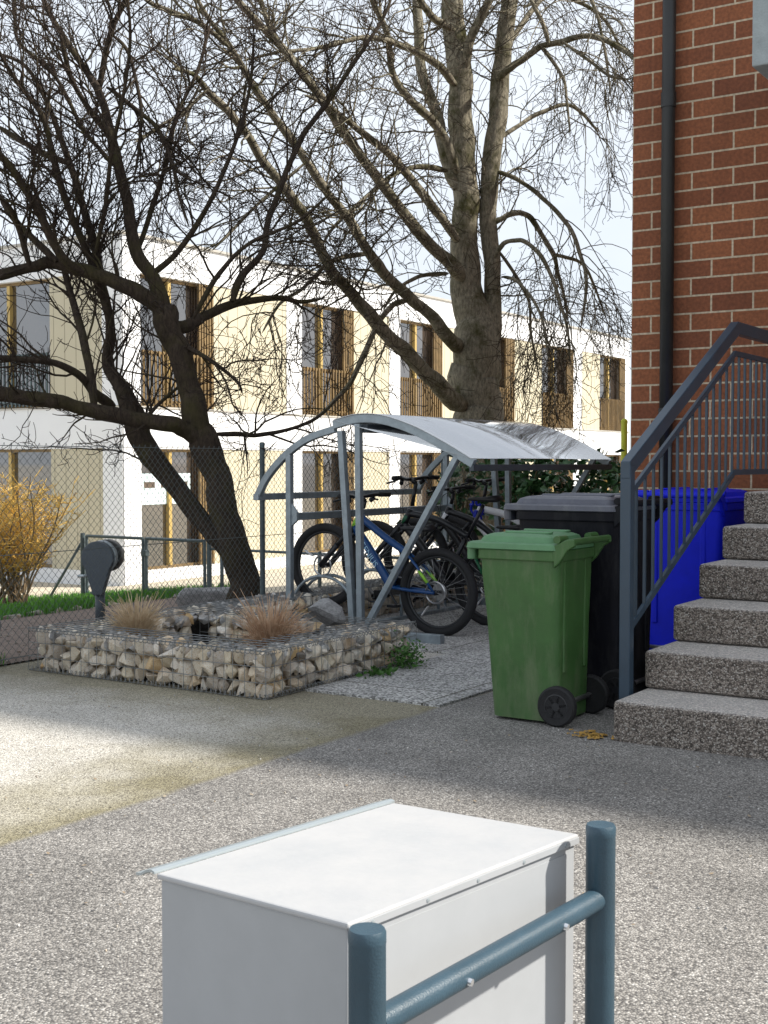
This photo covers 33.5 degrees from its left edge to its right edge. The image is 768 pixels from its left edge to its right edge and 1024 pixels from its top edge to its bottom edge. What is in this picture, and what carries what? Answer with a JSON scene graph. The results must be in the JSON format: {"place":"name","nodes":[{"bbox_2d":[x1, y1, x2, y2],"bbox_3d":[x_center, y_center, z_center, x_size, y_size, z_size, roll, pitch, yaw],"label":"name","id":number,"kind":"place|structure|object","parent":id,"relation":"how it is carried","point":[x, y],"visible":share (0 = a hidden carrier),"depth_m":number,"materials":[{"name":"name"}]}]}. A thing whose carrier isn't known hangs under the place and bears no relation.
{"place":"outdoors","nodes":[
{"label":"outdoors","id":0,"kind":"place"},
{"bbox_2d":[0,555,421,597],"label":"yard","id":1,"kind":"structure","parent":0,"point":[74,587],"depth_m":23.81,"materials":[{"name":"beige concrete"}]},
{"bbox_2d":[0,581,229,619],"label":"grass","id":2,"kind":"structure","parent":1,"relation":"on","point":[57,603],"depth_m":16.20,"materials":[{"name":"green plant"}]},
{"bbox_2d":[49,533,211,595],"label":"garden gate","id":3,"kind":"structure","parent":1,"relation":"on","point":[145,557],"depth_m":17.66,"materials":[{"name":"grey metal"}]},
{"bbox_2d":[47,0,633,564],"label":"bare tree","id":4,"kind":"object","parent":1,"relation":"on","point":[467,388],"visible":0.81,"depth_m":14.98,"materials":[{"name":"brown plant"}]},
{"bbox_2d":[0,0,633,450],"label":"sky","id":5,"kind":"structure","parent":0,"point":[617,231],"materials":[{"name":"white"}]},
{"bbox_2d":[5,688,750,924],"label":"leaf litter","id":6,"kind":"object","parent":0,"point":[346,785],"visible":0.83,"depth_m":5.00,"materials":[{"name":"brown plant"}]},
{"bbox_2d":[0,587,767,1023],"bbox_3d":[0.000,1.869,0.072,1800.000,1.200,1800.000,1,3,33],"label":"ground","id":7,"kind":"structure","parent":0,"point":[680,957],"depth_m":4.68,"materials":[{"name":"grey asphalt"}]},
{"bbox_2d":[0,594,176,619],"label":"stone edging","id":8,"kind":"object","parent":7,"relation":"on","point":[19,615],"visible":0.16,"depth_m":14.85,"materials":[{"name":"grey stone"}]},
{"bbox_2d":[0,592,284,664],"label":"soil bed","id":9,"kind":"object","parent":7,"relation":"on","point":[85,612],"visible":0.16,"depth_m":12.59,"materials":[{"name":"brown soil"}]},
{"bbox_2d":[0,467,95,604],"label":"yellow shrub","id":10,"kind":"object","parent":9,"relation":"on","point":[17,542],"visible":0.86,"depth_m":16.84,"materials":[{"name":"yellow plant"}]},
{"bbox_2d":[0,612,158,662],"bbox_3d":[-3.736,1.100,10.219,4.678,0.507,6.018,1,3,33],"label":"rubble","id":11,"kind":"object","parent":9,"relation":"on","point":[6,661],"visible":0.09,"depth_m":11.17,"materials":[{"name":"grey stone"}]},
{"bbox_2d":[77,539,123,621],"bbox_3d":[-2.220,0.565,9.990,0.329,0.698,0.220,0,2,6],"label":"hose reel","id":12,"kind":"object","parent":9,"relation":"on","point":[93,570],"visible":0.82,"depth_m":9.88,"materials":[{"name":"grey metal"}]},
{"bbox_2d":[176,587,229,609],"bbox_3d":[-1.711,0.863,12.645,0.706,0.259,0.498,0,2,0],"label":"stone mound","id":13,"kind":"object","parent":9,"relation":"on","point":[208,593],"visible":0.29,"depth_m":12.42,"materials":[{"name":"grey stone"}]},
{"bbox_2d":[0,0,427,600],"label":"bare tree","id":14,"kind":"object","parent":9,"relation":"on","point":[192,426],"visible":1,"depth_m":10.59,"materials":[{"name":"brown plant"}]},
{"bbox_2d":[28,604,416,699],"bbox_3d":[-0.988,0.842,7.940,1.875,0.314,1.559,1,3,33],"label":"gabion planter","id":15,"kind":"object","parent":7,"relation":"on","point":[193,648],"visible":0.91,"depth_m":7.42,"materials":[{"name":"stone"}]},
{"bbox_2d":[99,588,170,638],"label":"dry grass","id":16,"kind":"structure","parent":15,"relation":"in","point":[137,619],"depth_m":7.99,"materials":[{"name":"beige plant"}]},
{"bbox_2d":[226,590,316,647],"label":"dry grass","id":17,"kind":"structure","parent":15,"relation":"in","point":[264,627],"depth_m":7.57,"materials":[{"name":"beige plant"}]},
{"bbox_2d":[308,598,345,625],"bbox_3d":[-0.354,0.629,7.968,0.292,0.186,0.154,1,3,33],"label":"rock","id":18,"kind":"object","parent":15,"relation":"on","point":[327,611],"visible":1,"depth_m":7.91,"materials":[{"name":"grey stone"}]},
{"bbox_2d":[0,442,469,665],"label":"fence","id":19,"kind":"object","parent":7,"relation":"on","point":[262,471],"visible":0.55,"depth_m":9.19,"materials":[{"name":"grey metal"}]},
{"bbox_2d":[210,548,397,586],"bbox_3d":[-0.885,0.855,16.115,3.425,0.715,0.050,1,3,33],"label":"fence","id":20,"kind":"object","parent":7,"relation":"on","point":[253,550],"visible":0.19,"depth_m":16.41,"materials":[{"name":"grey metal"}]},
{"bbox_2d":[0,230,630,585],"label":"white building","id":21,"kind":"structure","parent":7,"relation":"on","point":[614,412],"depth_m":27.77,"materials":[{"name":"paint"}]},
{"bbox_2d":[0,279,49,408],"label":"window","id":22,"kind":"structure","parent":21,"relation":"in","point":[34,324],"depth_m":26.57,"materials":[{"name":"grey glass"}]},
{"bbox_2d":[0,449,51,567],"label":"window","id":23,"kind":"structure","parent":21,"relation":"in","point":[20,460],"depth_m":26.69,"materials":[{"name":"grey glass"}]},
{"bbox_2d":[140,274,213,408],"bbox_3d":[-4.299,-3.464,26.280,0.260,2.630,2.238,1,3,33],"label":"window","id":24,"kind":"structure","parent":21,"relation":"in","point":[192,293],"depth_m":26.47,"materials":[{"name":"brown wood"}]},
{"bbox_2d":[141,449,214,569],"bbox_3d":[-4.311,-0.076,26.419,0.230,2.450,2.238,1,3,33],"label":"window","id":25,"kind":"structure","parent":21,"relation":"in","point":[181,472],"depth_m":26.32,"materials":[{"name":"grey glass"}]},
{"bbox_2d":[302,451,353,552],"bbox_3d":[-1.410,-0.249,30.888,0.230,2.450,2.179,1,3,33],"label":"window","id":26,"kind":"structure","parent":21,"relation":"in","point":[336,520],"depth_m":30.74,"materials":[{"name":"grey glass"}]},
{"bbox_2d":[302,303,354,415],"bbox_3d":[-1.398,-3.637,30.748,0.260,2.630,2.179,1,3,33],"label":"window","id":27,"kind":"structure","parent":21,"relation":"in","point":[319,371],"depth_m":30.81,"materials":[{"name":"brown wood"}]},
{"bbox_2d":[400,452,440,542],"bbox_3d":[0.939,-0.389,34.506,0.230,2.450,2.208,1,3,33],"label":"window","id":28,"kind":"structure","parent":21,"relation":"in","point":[408,500],"depth_m":34.46,"materials":[{"name":"grey glass"}]},
{"bbox_2d":[400,320,442,417],"bbox_3d":[0.951,-3.777,34.367,0.260,2.630,2.208,1,3,33],"label":"window","id":29,"kind":"structure","parent":21,"relation":"in","point":[436,362],"depth_m":34.34,"materials":[{"name":"brown wood"}]},
{"bbox_2d":[499,481,504,531],"bbox_3d":[3.161,-0.521,37.912,0.210,2.410,2.703,1,3,33],"label":"window","id":30,"kind":"structure","parent":21,"relation":"in","point":[500,492],"depth_m":38.73,"materials":[{"name":"brown metal"}]},
{"bbox_2d":[499,338,514,421],"bbox_3d":[3.162,-3.908,37.772,0.260,2.630,2.809,1,3,33],"label":"window","id":31,"kind":"structure","parent":21,"relation":"in","point":[504,373],"depth_m":38.56,"materials":[{"name":"brown wood"}]},
{"bbox_2d":[542,345,573,427],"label":"window","id":32,"kind":"structure","parent":21,"relation":"in","point":[568,422],"depth_m":41.90,"materials":[{"name":"brown wood"}]},
{"bbox_2d":[543,459,572,492],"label":"window","id":33,"kind":"structure","parent":21,"relation":"in","point":[570,474],"depth_m":42.05,"materials":[{"name":"brown metal"}]},
{"bbox_2d":[600,455,620,492],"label":"window","id":34,"kind":"structure","parent":21,"relation":"in","point":[616,458],"depth_m":45.90,"materials":[{"name":"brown wood"}]},
{"bbox_2d":[599,355,624,430],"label":"window","id":35,"kind":"structure","parent":21,"relation":"in","point":[612,413],"depth_m":45.52,"materials":[{"name":"brown wood"}]},
{"bbox_2d":[136,799,615,1023],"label":"white cabinet","id":36,"kind":"object","parent":7,"relation":"on","point":[393,913],"visible":1,"depth_m":1.95,"materials":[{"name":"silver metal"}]},
{"bbox_2d":[0,691,767,1008],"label":"grit","id":37,"kind":"object","parent":7,"relation":"on","point":[616,998],"visible":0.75,"depth_m":5.06,"materials":[{"name":"grey gravel"}]},
{"bbox_2d":[396,455,494,569],"bbox_3d":[0.700,0.065,12.631,1.148,1.490,0.865,1,3,33],"label":"laurel shrub","id":38,"kind":"object","parent":7,"relation":"on","point":[466,510],"visible":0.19,"depth_m":12.58,"materials":[{"name":"green plant"}]},
{"bbox_2d":[458,459,581,562],"bbox_3d":[1.371,0.054,12.277,1.310,1.550,1.205,0,2,2],"label":"laurel shrub","id":39,"kind":"object","parent":7,"relation":"on","point":[524,483],"visible":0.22,"depth_m":12.20,"materials":[{"name":"green plant"}]},
{"bbox_2d":[467,528,610,726],"bbox_3d":[0.772,0.557,6.391,0.598,0.933,0.484,1,3,33],"label":"wheelie bin","id":40,"kind":"object","parent":7,"relation":"on","point":[536,582],"visible":1,"depth_m":6.23,"materials":[{"name":"green plastic"}]},
{"bbox_2d":[532,448,624,493],"bbox_3d":[2.063,0.118,11.963,1.490,1.470,1.041,1,3,33],"label":"laurel shrub","id":41,"kind":"object","parent":7,"relation":"on","point":[592,485],"visible":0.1,"depth_m":11.85,"materials":[{"name":"green plant"}]},
{"bbox_2d":[503,493,672,708],"bbox_3d":[1.103,0.452,6.912,0.763,1.103,0.594,1,3,33],"label":"wheelie bin","id":42,"kind":"object","parent":7,"relation":"on","point":[581,514],"visible":0.53,"depth_m":6.63,"materials":[{"name":"black plastic"}]},
{"bbox_2d":[567,729,613,738],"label":"fallen dry leaves","id":43,"kind":"object","parent":7,"relation":"on","point":[593,734],"visible":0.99,"depth_m":5.91,"materials":[{"name":"plant"}]},
{"bbox_2d":[614,467,619,482],"bbox_3d":[2.495,0.066,11.483,1.252,1.612,1.434,1,3,33],"label":"laurel shrub","id":44,"kind":"object","parent":7,"relation":"on","point":[617,478],"depth_m":11.23,"materials":[{"name":"green plant"}]},
{"bbox_2d":[621,419,627,460],"bbox_3d":[2.635,-0.098,14.007,0.076,1.853,0.076,0,2,0],"label":"yellow pole","id":45,"kind":"object","parent":7,"relation":"on","point":[624,422],"visible":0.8,"depth_m":13.95,"materials":[{"name":"yellow metal"}]},
{"bbox_2d":[614,491,767,759],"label":"stairs","id":46,"kind":"structure","parent":7,"relation":"on","point":[706,677],"depth_m":6.02,"materials":[{"name":"concrete"}]},
{"bbox_2d":[619,322,767,699],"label":"stair railing","id":47,"kind":"object","parent":46,"relation":"attached to","point":[630,615],"visible":0.91,"depth_m":6.60,"materials":[{"name":"metal"}]},
{"bbox_2d":[638,487,746,649],"bbox_3d":[2.015,0.397,8.273,0.624,1.108,0.783,1,3,33],"label":"wheelie bin","id":48,"kind":"object","parent":7,"relation":"on","point":[680,585],"visible":0.21,"depth_m":8.01,"materials":[{"name":"blue plastic"}]},
{"bbox_2d":[631,0,767,491],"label":"brick building","id":49,"kind":"structure","parent":7,"relation":"on","point":[700,195],"depth_m":8.76,"materials":[{"name":"brick"}]},
{"bbox_2d":[305,595,492,706],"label":"paving","id":50,"kind":"structure","parent":0,"point":[459,670],"depth_m":7.50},
{"bbox_2d":[198,569,483,621],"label":"gabion wall","id":51,"kind":"structure","parent":50,"relation":"on","point":[309,599],"depth_m":9.92,"materials":[{"name":"stone"}]},
{"bbox_2d":[355,664,397,678],"bbox_3d":[-0.035,0.953,7.541,0.193,0.095,0.309,1,3,33],"label":"weed","id":52,"kind":"object","parent":50,"relation":"on","point":[382,671],"visible":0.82,"depth_m":7.54,"materials":[{"name":"green plant"}]},
{"bbox_2d":[294,492,477,635],"bbox_3d":[-0.061,0.380,9.535,0.656,1.044,1.575,-2,3,-39],"label":"bicycle","id":53,"kind":"object","parent":50,"relation":"on","point":[404,589],"visible":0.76,"depth_m":9.42,"materials":[{"name":"blue paint"}]},
{"bbox_2d":[294,560,480,622],"bbox_3d":[0.055,0.655,10.606,0.605,0.411,2.400,1,3,33],"label":"bicycle rack","id":54,"kind":"object","parent":50,"relation":"on","point":[367,570],"visible":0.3,"depth_m":10.22,"materials":[{"name":"metal"}]},
{"bbox_2d":[382,630,428,668],"bbox_3d":[0.132,0.855,7.838,0.296,0.266,0.378,1,3,33],"label":"weed","id":55,"kind":"object","parent":50,"relation":"on","point":[405,652],"visible":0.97,"depth_m":7.82,"materials":[{"name":"green plant"}]},
{"bbox_2d":[341,475,501,625],"bbox_3d":[0.390,0.293,10.164,0.659,1.170,1.650,-8,8,-74],"label":"bicycle","id":56,"kind":"object","parent":50,"relation":"on","point":[420,544],"visible":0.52,"depth_m":10.07,"materials":[{"name":"black paint"}]},
{"bbox_2d":[253,413,611,643],"bbox_3d":[0.460,0.066,10.165,1.908,1.624,2.400,1,3,33],"label":"bicycle shelter","id":57,"kind":"object","parent":50,"relation":"on","point":[469,442],"visible":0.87,"depth_m":9.32,"materials":[{"name":"metal"}]},
{"bbox_2d":[383,485,519,593],"bbox_3d":[0.668,0.321,10.585,1.597,1.080,0.657,3,4,51],"label":"bicycle","id":58,"kind":"object","parent":50,"relation":"on","point":[437,535],"visible":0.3,"depth_m":10.70,"materials":[{"name":"black paint"}]},
{"bbox_2d":[420,477,519,580],"bbox_3d":[1.026,0.269,11.180,0.657,1.140,1.607,-8,9,-75],"label":"bicycle","id":59,"kind":"object","parent":50,"relation":"on","point":[462,524],"visible":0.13,"depth_m":11.25,"materials":[{"name":"white paint"}]},
{"bbox_2d":[470,501,483,519],"bbox_3d":[0.818,-0.023,11.206,0.140,0.208,0.109,1,3,33],"label":"cable lock","id":60,"kind":"object","parent":59,"relation":"hanging from","point":[475,512],"visible":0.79,"depth_m":11.17,"materials":[{"name":"blue"}]}
]}

